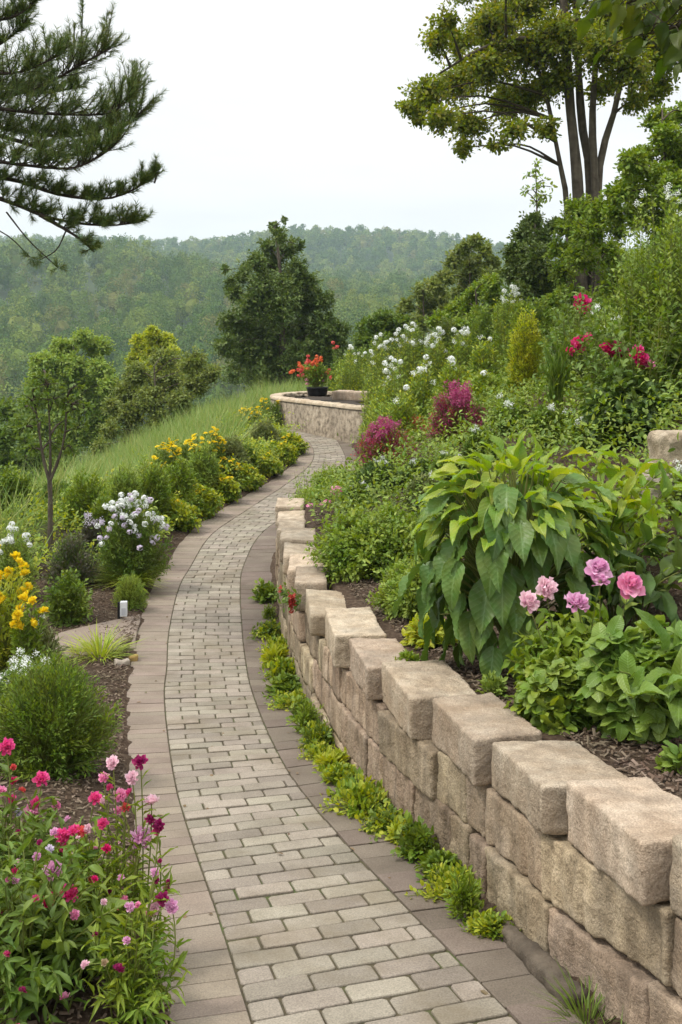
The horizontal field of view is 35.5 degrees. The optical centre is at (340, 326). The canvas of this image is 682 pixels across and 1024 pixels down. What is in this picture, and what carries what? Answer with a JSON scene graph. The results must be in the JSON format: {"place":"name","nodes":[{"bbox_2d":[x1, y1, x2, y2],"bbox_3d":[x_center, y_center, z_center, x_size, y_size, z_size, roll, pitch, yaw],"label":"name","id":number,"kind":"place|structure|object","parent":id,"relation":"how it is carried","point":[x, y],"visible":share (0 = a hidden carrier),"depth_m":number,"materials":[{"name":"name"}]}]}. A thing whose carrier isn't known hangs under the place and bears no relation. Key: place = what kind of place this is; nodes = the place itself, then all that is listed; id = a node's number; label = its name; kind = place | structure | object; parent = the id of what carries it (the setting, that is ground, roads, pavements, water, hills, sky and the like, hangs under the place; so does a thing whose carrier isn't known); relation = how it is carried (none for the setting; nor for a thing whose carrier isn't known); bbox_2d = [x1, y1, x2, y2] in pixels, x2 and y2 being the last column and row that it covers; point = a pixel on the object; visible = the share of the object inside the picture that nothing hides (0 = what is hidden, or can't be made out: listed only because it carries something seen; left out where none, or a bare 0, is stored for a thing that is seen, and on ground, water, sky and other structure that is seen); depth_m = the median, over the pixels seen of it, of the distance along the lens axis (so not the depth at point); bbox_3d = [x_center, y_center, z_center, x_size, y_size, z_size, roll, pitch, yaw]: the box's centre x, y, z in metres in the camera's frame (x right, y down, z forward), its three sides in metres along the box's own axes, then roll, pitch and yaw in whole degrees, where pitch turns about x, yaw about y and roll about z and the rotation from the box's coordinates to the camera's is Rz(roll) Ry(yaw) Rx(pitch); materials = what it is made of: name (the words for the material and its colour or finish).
{"place":"outdoors","nodes":[
{"label":"outdoors","id":0,"kind":"place"},
{"bbox_2d":[0,245,640,472],"bbox_3d":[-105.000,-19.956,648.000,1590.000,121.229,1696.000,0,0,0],"label":"hills","id":1,"kind":"structure","parent":0,"point":[89,284],"depth_m":446.45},
{"bbox_2d":[0,223,574,479],"bbox_3d":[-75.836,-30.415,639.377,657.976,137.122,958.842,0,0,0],"label":"forest","id":2,"kind":"object","parent":1,"relation":"on","point":[376,279],"visible":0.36,"depth_m":421.76,"materials":[{"name":"plant"}]},
{"bbox_2d":[0,274,681,1023],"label":"ground","id":3,"kind":"structure","parent":0,"point":[352,600],"depth_m":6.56,"materials":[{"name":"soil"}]},
{"bbox_2d":[0,544,40,675],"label":"yellow flower plant","id":4,"kind":"object","parent":3,"relation":"on","point":[6,600],"visible":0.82,"depth_m":8.24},
{"bbox_2d":[0,460,42,524],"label":"green bush","id":5,"kind":"object","parent":3,"relation":"on","point":[13,482],"visible":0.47,"depth_m":14.70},
{"bbox_2d":[0,521,43,599],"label":"white bush","id":6,"kind":"object","parent":3,"relation":"on","point":[10,545],"visible":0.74,"depth_m":11.26,"materials":[{"name":"green plant"}]},
{"bbox_2d":[0,647,54,714],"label":"white flower plant","id":7,"kind":"object","parent":3,"relation":"on","point":[10,671],"visible":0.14,"depth_m":7.25,"materials":[{"name":"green plant"}]},
{"bbox_2d":[9,590,48,665],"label":"yellow flower plant","id":8,"kind":"object","parent":3,"relation":"on","point":[27,641],"visible":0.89,"depth_m":7.96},
{"bbox_2d":[0,396,76,482],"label":"green tree","id":9,"kind":"object","parent":3,"relation":"on","point":[10,414],"visible":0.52,"depth_m":32.61,"materials":[{"name":"green plant"}]},
{"bbox_2d":[0,737,82,898],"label":"pink flower plant","id":10,"kind":"object","parent":3,"relation":"on","point":[32,811],"visible":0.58,"depth_m":4.13,"materials":[{"name":"plant"}]},
{"bbox_2d":[11,365,95,558],"bbox_3d":[-3.526,1.669,13.058,0.994,2.403,0.963,0,0,-18],"label":"sapling","id":11,"kind":"object","parent":3,"relation":"on","point":[65,402],"visible":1,"depth_m":12.98,"materials":[{"name":"green plant"}]},
{"bbox_2d":[0,647,124,783],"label":"feathery bush","id":12,"kind":"object","parent":3,"relation":"on","point":[51,723],"visible":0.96,"depth_m":5.90,"materials":[{"name":"plant"}]},
{"bbox_2d":[40,567,94,627],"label":"shrub","id":13,"kind":"object","parent":3,"relation":"on","point":[66,602],"visible":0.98,"depth_m":10.41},
{"bbox_2d":[17,327,122,467],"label":"yellow green tree","id":14,"kind":"object","parent":3,"relation":"on","point":[60,361],"visible":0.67,"depth_m":43.67,"materials":[{"name":"green plant"}]},
{"bbox_2d":[40,530,102,587],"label":"dusty shrub","id":15,"kind":"object","parent":3,"relation":"on","point":[72,555],"visible":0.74,"depth_m":11.83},
{"bbox_2d":[0,831,143,1023],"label":"pink flower plant","id":16,"kind":"object","parent":3,"relation":"on","point":[36,969],"visible":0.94,"depth_m":3.41,"materials":[{"name":"plant"}]},
{"bbox_2d":[0,0,167,275],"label":"pine tree","id":17,"kind":"object","parent":3,"relation":"on","point":[36,84],"visible":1,"depth_m":9.90,"materials":[{"name":"green plant"}]},
{"bbox_2d":[53,465,114,531],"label":"bed bush","id":18,"kind":"object","parent":3,"relation":"on","point":[82,489],"visible":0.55,"depth_m":14.19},
{"bbox_2d":[19,791,165,973],"bbox_3d":[-0.954,1.927,3.726,0.601,0.610,0.674,0,0,-19],"label":"pink flower plant","id":19,"kind":"object","parent":3,"relation":"on","point":[63,835],"visible":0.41,"depth_m":3.72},
{"bbox_2d":[52,614,140,658],"bbox_3d":[-2.276,2.929,10.082,0.795,0.162,1.769,0,0,0],"label":"flagstone","id":20,"kind":"object","parent":3,"relation":"on","point":[80,632],"visible":0.55,"depth_m":10.07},
{"bbox_2d":[61,622,146,664],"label":"grass tuft","id":21,"kind":"object","parent":3,"relation":"on","point":[108,641],"visible":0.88,"depth_m":9.37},
{"bbox_2d":[103,463,150,509],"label":"bed bush","id":22,"kind":"object","parent":3,"relation":"on","point":[126,483],"visible":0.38,"depth_m":14.63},
{"bbox_2d":[74,754,182,968],"bbox_3d":[-0.753,1.887,3.697,0.416,0.708,0.456,0,0,0],"label":"pink flower plant","id":23,"kind":"object","parent":3,"relation":"on","point":[140,835],"visible":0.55,"depth_m":3.80,"materials":[{"name":"plant"}]},
{"bbox_2d":[111,573,149,611],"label":"round tuft","id":24,"kind":"object","parent":3,"relation":"on","point":[131,592],"visible":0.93,"depth_m":11.15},
{"bbox_2d":[90,490,173,594],"bbox_3d":[-2.393,2.416,11.983,1.138,1.092,1.169,0,0,0],"label":"white phlox","id":25,"kind":"object","parent":3,"relation":"on","point":[129,545],"visible":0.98,"depth_m":11.96,"materials":[{"name":"green plant"}]},
{"bbox_2d":[80,858,191,1023],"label":"pink flower plant","id":26,"kind":"object","parent":3,"relation":"on","point":[127,982],"visible":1,"depth_m":3.34,"materials":[{"name":"plant"}]},
{"bbox_2d":[0,406,304,572],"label":"ground cover","id":27,"kind":"object","parent":3,"relation":"on","point":[260,446],"visible":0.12,"depth_m":14.28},
{"bbox_2d":[124,324,184,380],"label":"yellow green tree","id":28,"kind":"object","parent":3,"relation":"on","point":[147,339],"visible":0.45,"depth_m":46.08,"materials":[{"name":"green plant"}]},
{"bbox_2d":[89,342,222,455],"bbox_3d":[-5.284,2.344,30.629,3.702,3.774,4.163,0,0,0],"label":"olive bush","id":29,"kind":"object","parent":3,"relation":"on","point":[151,399],"visible":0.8,"depth_m":30.99,"materials":[{"name":"green plant"}]},
{"bbox_2d":[134,455,177,518],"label":"bed bush","id":30,"kind":"object","parent":3,"relation":"on","point":[159,491],"visible":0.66,"depth_m":14.93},
{"bbox_2d":[0,366,353,561],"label":"meadow grass","id":31,"kind":"structure","parent":3,"relation":"on","point":[107,462],"depth_m":23.30,"materials":[{"name":"plant"}]},
{"bbox_2d":[161,455,202,506],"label":"bed bush","id":32,"kind":"object","parent":3,"relation":"on","point":[182,480],"visible":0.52,"depth_m":15.81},
{"bbox_2d":[161,498,202,532],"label":"hedge plant","id":33,"kind":"object","parent":3,"relation":"on","point":[187,520],"visible":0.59,"depth_m":15.03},
{"bbox_2d":[183,439,223,488],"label":"bed bush","id":34,"kind":"object","parent":3,"relation":"on","point":[205,465],"visible":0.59,"depth_m":17.12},
{"bbox_2d":[191,483,224,520],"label":"hedge plant","id":35,"kind":"object","parent":3,"relation":"on","point":[210,505],"visible":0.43,"depth_m":16.07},
{"bbox_2d":[188,426,228,464],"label":"yellow daisy","id":36,"kind":"object","parent":3,"relation":"on","point":[215,445],"visible":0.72,"depth_m":18.14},
{"bbox_2d":[204,472,242,503],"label":"hedge plant","id":37,"kind":"object","parent":3,"relation":"on","point":[228,487],"visible":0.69,"depth_m":17.12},
{"bbox_2d":[237,462,266,491],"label":"hedge plant","id":38,"kind":"object","parent":3,"relation":"on","point":[254,481],"visible":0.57,"depth_m":18.14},
{"bbox_2d":[208,215,353,392],"bbox_3d":[-2.985,0.256,40.065,5.217,8.718,7.400,0,0,-28],"label":"dark tree","id":39,"kind":"object","parent":3,"relation":"on","point":[278,341],"visible":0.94,"depth_m":38.54,"materials":[{"name":"green plant"}]},
{"bbox_2d":[270,391,365,443],"bbox_3d":[0.077,2.225,25.515,3.766,1.034,6.386,0,0,0],"label":"stone planter","id":40,"kind":"object","parent":3,"relation":"on","point":[326,416],"visible":0.52,"depth_m":24.59,"materials":[{"name":"stone"}]},
{"bbox_2d":[289,355,331,396],"bbox_3d":[-0.725,1.209,26.491,1.071,1.037,0.741,0,0,-26],"label":"flower pot","id":41,"kind":"object","parent":40,"relation":"on","point":[315,377],"visible":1,"depth_m":26.44,"materials":[{"name":"black plastic"}]},
{"bbox_2d":[330,344,368,390],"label":"tall phlox","id":42,"kind":"object","parent":3,"relation":"on","point":[349,382],"visible":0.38,"depth_m":28.74,"materials":[{"name":"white plant"}]},
{"bbox_2d":[349,457,398,494],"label":"bank shrub","id":43,"kind":"object","parent":3,"relation":"on","point":[369,466],"visible":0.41,"depth_m":11.91,"materials":[{"name":"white plant"}]},
{"bbox_2d":[303,501,446,588],"bbox_3d":[0.298,1.795,8.921,1.181,0.673,1.311,0,0,16],"label":"clover bush","id":44,"kind":"object","parent":3,"relation":"on","point":[332,558],"visible":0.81,"depth_m":8.62,"materials":[{"name":"plant"}]},
{"bbox_2d":[357,332,397,441],"bbox_3d":[0.855,1.350,22.486,0.955,2.463,0.961,0,0,29],"label":"tall phlox","id":45,"kind":"object","parent":3,"relation":"on","point":[371,379],"visible":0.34,"depth_m":22.44,"materials":[{"name":"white plant"}]},
{"bbox_2d":[342,305,416,364],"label":"round shrub","id":46,"kind":"object","parent":3,"relation":"on","point":[378,323],"visible":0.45,"depth_m":33.07,"materials":[{"name":"green plant"}]},
{"bbox_2d":[350,416,419,468],"bbox_3d":[0.562,1.499,13.381,0.915,0.784,0.766,0,0,0],"label":"barberry","id":47,"kind":"object","parent":3,"relation":"on","point":[371,441],"visible":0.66,"depth_m":13.32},
{"bbox_2d":[367,356,409,430],"bbox_3d":[0.903,1.595,18.584,0.976,2.185,0.909,0,0,0],"label":"tall phlox","id":48,"kind":"object","parent":3,"relation":"on","point":[388,392],"visible":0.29,"depth_m":18.55,"materials":[{"name":"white plant"}]},
{"bbox_2d":[381,384,426,443],"bbox_3d":[0.945,1.507,16.004,0.822,1.283,0.712,0,0,0],"label":"tall phlox","id":49,"kind":"object","parent":3,"relation":"on","point":[398,412],"visible":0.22,"depth_m":15.90,"materials":[{"name":"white plant"}]},
{"bbox_2d":[389,321,424,399],"bbox_3d":[1.361,1.109,21.500,0.906,2.432,0.908,0,0,0],"label":"tall phlox","id":50,"kind":"object","parent":3,"relation":"on","point":[409,345],"visible":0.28,"depth_m":21.43,"materials":[{"name":"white plant"}]},
{"bbox_2d":[365,557,460,620],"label":"clover bush","id":51,"kind":"object","parent":3,"relation":"on","point":[387,597],"visible":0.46,"depth_m":7.10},
{"bbox_2d":[390,810,439,863],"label":"weed clump","id":52,"kind":"object","parent":3,"relation":"on","point":[416,839],"visible":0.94,"depth_m":4.83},
{"bbox_2d":[401,354,437,438],"bbox_3d":[1.338,1.290,17.604,0.821,1.668,0.758,0,0,-12],"label":"tall phlox","id":53,"kind":"object","parent":3,"relation":"on","point":[418,396],"visible":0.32,"depth_m":17.50,"materials":[{"name":"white plant"}]},
{"bbox_2d":[392,275,464,344],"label":"shrub","id":54,"kind":"object","parent":3,"relation":"on","point":[426,306],"visible":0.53,"depth_m":42.24,"materials":[{"name":"green plant"}]},
{"bbox_2d":[400,613,457,649],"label":"wall top plant","id":55,"kind":"object","parent":3,"relation":"on","point":[410,633],"depth_m":6.29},
{"bbox_2d":[416,326,451,393],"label":"tall phlox","id":56,"kind":"object","parent":3,"relation":"on","point":[440,359],"visible":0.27,"depth_m":20.25,"materials":[{"name":"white plant"}]},
{"bbox_2d":[428,356,472,415],"bbox_3d":[1.726,1.052,16.600,0.805,1.209,0.742,0,0,0],"label":"tall phlox","id":57,"kind":"object","parent":3,"relation":"on","point":[452,372],"visible":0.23,"depth_m":16.53,"materials":[{"name":"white plant"}]},
{"bbox_2d":[420,378,488,445],"bbox_3d":[1.438,1.035,12.991,0.894,0.823,0.790,0,0,19],"label":"barberry","id":58,"kind":"object","parent":3,"relation":"on","point":[457,401],"visible":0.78,"depth_m":12.86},
{"bbox_2d":[445,325,475,376],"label":"tall phlox","id":59,"kind":"object","parent":3,"relation":"on","point":[461,346],"visible":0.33,"depth_m":19.52,"materials":[{"name":"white plant"}]},
{"bbox_2d":[425,232,503,299],"bbox_3d":[4.712,-1.543,40.103,2.984,3.902,2.875,0,0,0],"label":"muted tree","id":60,"kind":"object","parent":3,"relation":"on","point":[471,267],"visible":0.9,"depth_m":39.79,"materials":[{"name":"green plant"}]},
{"bbox_2d":[423,272,511,337],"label":"yellow shrub","id":61,"kind":"object","parent":3,"relation":"on","point":[486,291],"visible":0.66,"depth_m":29.83,"materials":[{"name":"green plant"}]},
{"bbox_2d":[275,498,681,1023],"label":"retaining wall","id":62,"kind":"structure","parent":3,"relation":"on","point":[570,852],"depth_m":4.18,"materials":[{"name":"stone"}]},
{"bbox_2d":[463,307,501,356],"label":"bank shrub","id":63,"kind":"object","parent":3,"relation":"on","point":[480,327],"visible":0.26,"depth_m":23.82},
{"bbox_2d":[288,240,681,577],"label":"ground cover","id":64,"kind":"object","parent":3,"relation":"on","point":[572,403],"visible":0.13,"depth_m":10.45,"materials":[{"name":"plant"}]},
{"bbox_2d":[465,335,504,380],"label":"tall phlox","id":65,"kind":"object","parent":3,"relation":"on","point":[476,364],"visible":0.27,"depth_m":18.50,"materials":[{"name":"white plant"}]},
{"bbox_2d":[460,369,509,407],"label":"tall phlox","id":66,"kind":"object","parent":3,"relation":"on","point":[479,381],"visible":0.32,"depth_m":15.47,"materials":[{"name":"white plant"}]},
{"bbox_2d":[475,670,509,698],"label":"wall top plant","id":67,"kind":"object","parent":3,"relation":"on","point":[494,684],"depth_m":5.24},
{"bbox_2d":[489,284,522,374],"bbox_3d":[3.317,0.106,21.009,0.979,1.889,0.949,0,0,0],"label":"tall phlox","id":68,"kind":"object","parent":3,"relation":"on","point":[499,328],"visible":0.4,"depth_m":20.90,"materials":[{"name":"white plant"}]},
{"bbox_2d":[392,428,628,683],"bbox_3d":[0.922,1.241,5.751,1.080,1.388,1.012,0,0,-39],"label":"leaved plant","id":69,"kind":"object","parent":3,"relation":"on","point":[507,543],"visible":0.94,"depth_m":5.54,"materials":[{"name":"green plant"}]},
{"bbox_2d":[487,392,535,433],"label":"bank shrub","id":70,"kind":"object","parent":3,"relation":"on","point":[512,404],"visible":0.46,"depth_m":11.89,"materials":[{"name":"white plant"}]},
{"bbox_2d":[504,306,546,397],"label":"upright shrub","id":71,"kind":"object","parent":3,"relation":"on","point":[525,351],"visible":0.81,"depth_m":13.89,"materials":[{"name":"plant"}]},
{"bbox_2d":[496,210,560,308],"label":"dark shrub","id":72,"kind":"object","parent":3,"relation":"on","point":[526,271],"visible":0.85,"depth_m":24.30,"materials":[{"name":"green plant"}]},
{"bbox_2d":[497,296,560,368],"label":"bank shrub","id":73,"kind":"object","parent":3,"relation":"on","point":[542,316],"visible":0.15,"depth_m":18.93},
{"bbox_2d":[394,0,681,301],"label":"broadleaf tree","id":74,"kind":"object","parent":3,"relation":"on","point":[538,47],"visible":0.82,"depth_m":21.61,"materials":[{"name":"green plant"}]},
{"bbox_2d":[520,158,557,211],"bbox_3d":[4.805,-1.991,25.880,1.174,4.210,0.797,0,0,-36],"label":"pale sapling","id":75,"kind":"object","parent":3,"relation":"on","point":[538,196],"visible":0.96,"depth_m":25.93,"materials":[{"name":"green plant"}]},
{"bbox_2d":[496,913,587,1008],"bbox_3d":[0.682,2.229,3.769,0.092,0.165,0.692,0,0,-14],"label":"edging log","id":76,"kind":"object","parent":3,"relation":"on","point":[539,962],"visible":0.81,"depth_m":3.67,"materials":[{"name":"grey stone"}]},
{"bbox_2d":[521,402,579,446],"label":"bank shrub","id":77,"kind":"object","parent":3,"relation":"on","point":[550,409],"visible":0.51,"depth_m":10.69,"materials":[{"name":"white plant"}]},
{"bbox_2d":[504,647,597,734],"bbox_3d":[0.967,1.648,4.744,0.435,0.414,0.435,0,0,-33],"label":"heart leaf plant","id":78,"kind":"object","parent":3,"relation":"on","point":[546,691],"visible":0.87,"depth_m":4.63,"materials":[{"name":"plant"}]},
{"bbox_2d":[540,332,572,410],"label":"spiky plant","id":79,"kind":"object","parent":3,"relation":"on","point":[556,368],"visible":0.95,"depth_m":11.11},
{"bbox_2d":[519,960,615,1023],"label":"grass tuft","id":80,"kind":"object","parent":3,"relation":"on","point":[582,1011],"visible":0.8,"depth_m":3.39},
{"bbox_2d":[533,292,610,393],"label":"red rose","id":81,"kind":"object","parent":3,"relation":"on","point":[576,346],"visible":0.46,"depth_m":12.44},
{"bbox_2d":[501,557,645,685],"bbox_3d":[1.148,1.450,5.087,0.723,0.725,0.738,0,0,-26],"label":"peony","id":82,"kind":"object","parent":3,"relation":"on","point":[569,639],"visible":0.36,"depth_m":5.00,"materials":[{"name":"plant"}]},
{"bbox_2d":[547,286,613,341],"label":"red rose","id":83,"kind":"object","parent":3,"relation":"on","point":[586,301],"visible":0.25,"depth_m":13.87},
{"bbox_2d":[541,193,638,321],"bbox_3d":[4.912,-1.001,20.848,1.958,2.932,5.134,0,0,13],"label":"green shrub","id":84,"kind":"object","parent":3,"relation":"on","point":[589,235],"visible":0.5,"depth_m":19.52,"materials":[{"name":"green plant"}]},
{"bbox_2d":[568,302,659,416],"bbox_3d":[2.623,0.384,10.283,0.947,1.243,1.152,0,0,0],"label":"red rose","id":85,"kind":"object","parent":3,"relation":"on","point":[595,370],"visible":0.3,"depth_m":10.30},
{"bbox_2d":[556,506,681,626],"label":"dark leaf plant","id":86,"kind":"object","parent":3,"relation":"on","point":[656,588],"visible":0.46,"depth_m":5.74,"materials":[{"name":"plant"}]},
{"bbox_2d":[560,443,681,564],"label":"golden leaf plant","id":87,"kind":"object","parent":3,"relation":"on","point":[622,509],"visible":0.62,"depth_m":6.46,"materials":[{"name":"green plant"}]},
{"bbox_2d":[568,615,681,744],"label":"heart leaf plant","id":88,"kind":"object","parent":3,"relation":"on","point":[602,663],"visible":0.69,"depth_m":4.42,"materials":[{"name":"plant"}]},
{"bbox_2d":[580,366,673,451],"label":"dark leaf bush","id":89,"kind":"object","parent":3,"relation":"on","point":[636,391],"visible":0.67,"depth_m":9.39,"materials":[{"name":"plant"}]},
{"bbox_2d":[576,0,681,83],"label":"overhanging tree","id":90,"kind":"object","parent":3,"relation":"on","point":[669,40],"visible":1,"depth_m":4.95,"materials":[{"name":"green plant"}]},
{"bbox_2d":[581,305,681,411],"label":"red rose","id":91,"kind":"object","parent":3,"relation":"on","point":[653,365],"visible":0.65,"depth_m":9.72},
{"bbox_2d":[599,100,681,257],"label":"airy tree","id":92,"kind":"object","parent":3,"relation":"on","point":[635,168],"visible":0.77,"depth_m":17.54,"materials":[{"name":"green plant"}]},
{"bbox_2d":[604,182,681,379],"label":"tall leafy shrub","id":93,"kind":"object","parent":3,"relation":"on","point":[661,285],"visible":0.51,"depth_m":10.50,"materials":[{"name":"green plant"}]},
{"bbox_2d":[609,607,681,741],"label":"broad leaf plant","id":94,"kind":"object","parent":3,"relation":"on","point":[639,685],"visible":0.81,"depth_m":4.27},
{"bbox_2d":[640,462,677,510],"bbox_3d":[2.329,1.117,7.397,0.510,0.361,0.431,0,0,11],"label":"boulder","id":95,"kind":"object","parent":3,"relation":"on","point":[653,492],"visible":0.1,"depth_m":7.26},
{"bbox_2d":[647,430,681,469],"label":"boulder","id":96,"kind":"object","parent":95,"relation":"on","point":[661,443],"visible":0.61,"depth_m":7.30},
{"bbox_2d":[654,740,681,774],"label":"sprout","id":97,"kind":"object","parent":3,"relation":"on","point":[671,757],"visible":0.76,"depth_m":4.00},
{"bbox_2d":[657,332,681,411],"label":"dark leaf bush","id":98,"kind":"object","parent":3,"relation":"on","point":[678,366],"visible":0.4,"depth_m":9.90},
{"bbox_2d":[0,0,681,249],"label":"sky","id":99,"kind":"structure","parent":0,"point":[272,109],"materials":[{"name":"white"}]},
{"bbox_2d":[127,414,582,1023],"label":"path","id":100,"kind":"structure","parent":0,"point":[317,920],"depth_m":4.87,"materials":[{"name":"stone"}]},
{"bbox_2d":[262,668,301,697],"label":"weed clump","id":101,"kind":"object","parent":100,"relation":"on","point":[282,681],"visible":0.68,"depth_m":8.21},
{"bbox_2d":[298,717,334,749],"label":"weed clump","id":102,"kind":"object","parent":100,"relation":"on","point":[319,732],"visible":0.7,"depth_m":6.80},
{"bbox_2d":[312,761,364,785],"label":"weed clump","id":103,"kind":"object","parent":100,"relation":"on","point":[336,772],"visible":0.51,"depth_m":6.01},
{"bbox_2d":[319,766,390,824],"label":"weed clump","id":104,"kind":"object","parent":100,"relation":"on","point":[360,800],"visible":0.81,"depth_m":5.52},
{"bbox_2d":[358,803,406,842],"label":"weed clump","id":105,"kind":"object","parent":100,"relation":"on","point":[381,818],"visible":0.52,"depth_m":5.23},
{"bbox_2d":[414,846,460,882],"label":"weed clump","id":106,"kind":"object","parent":100,"relation":"on","point":[433,856],"visible":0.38,"depth_m":4.62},
{"bbox_2d":[404,847,484,909],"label":"weed clump","id":107,"kind":"object","parent":100,"relation":"on","point":[443,879],"visible":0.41,"depth_m":4.43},
{"bbox_2d":[440,866,497,921],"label":"weed clump","id":108,"kind":"object","parent":100,"relation":"on","point":[465,898],"visible":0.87,"depth_m":4.18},
{"bbox_2d":[457,907,521,941],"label":"weed clump","id":109,"kind":"object","parent":100,"relation":"on","point":[488,922],"visible":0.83,"depth_m":4.01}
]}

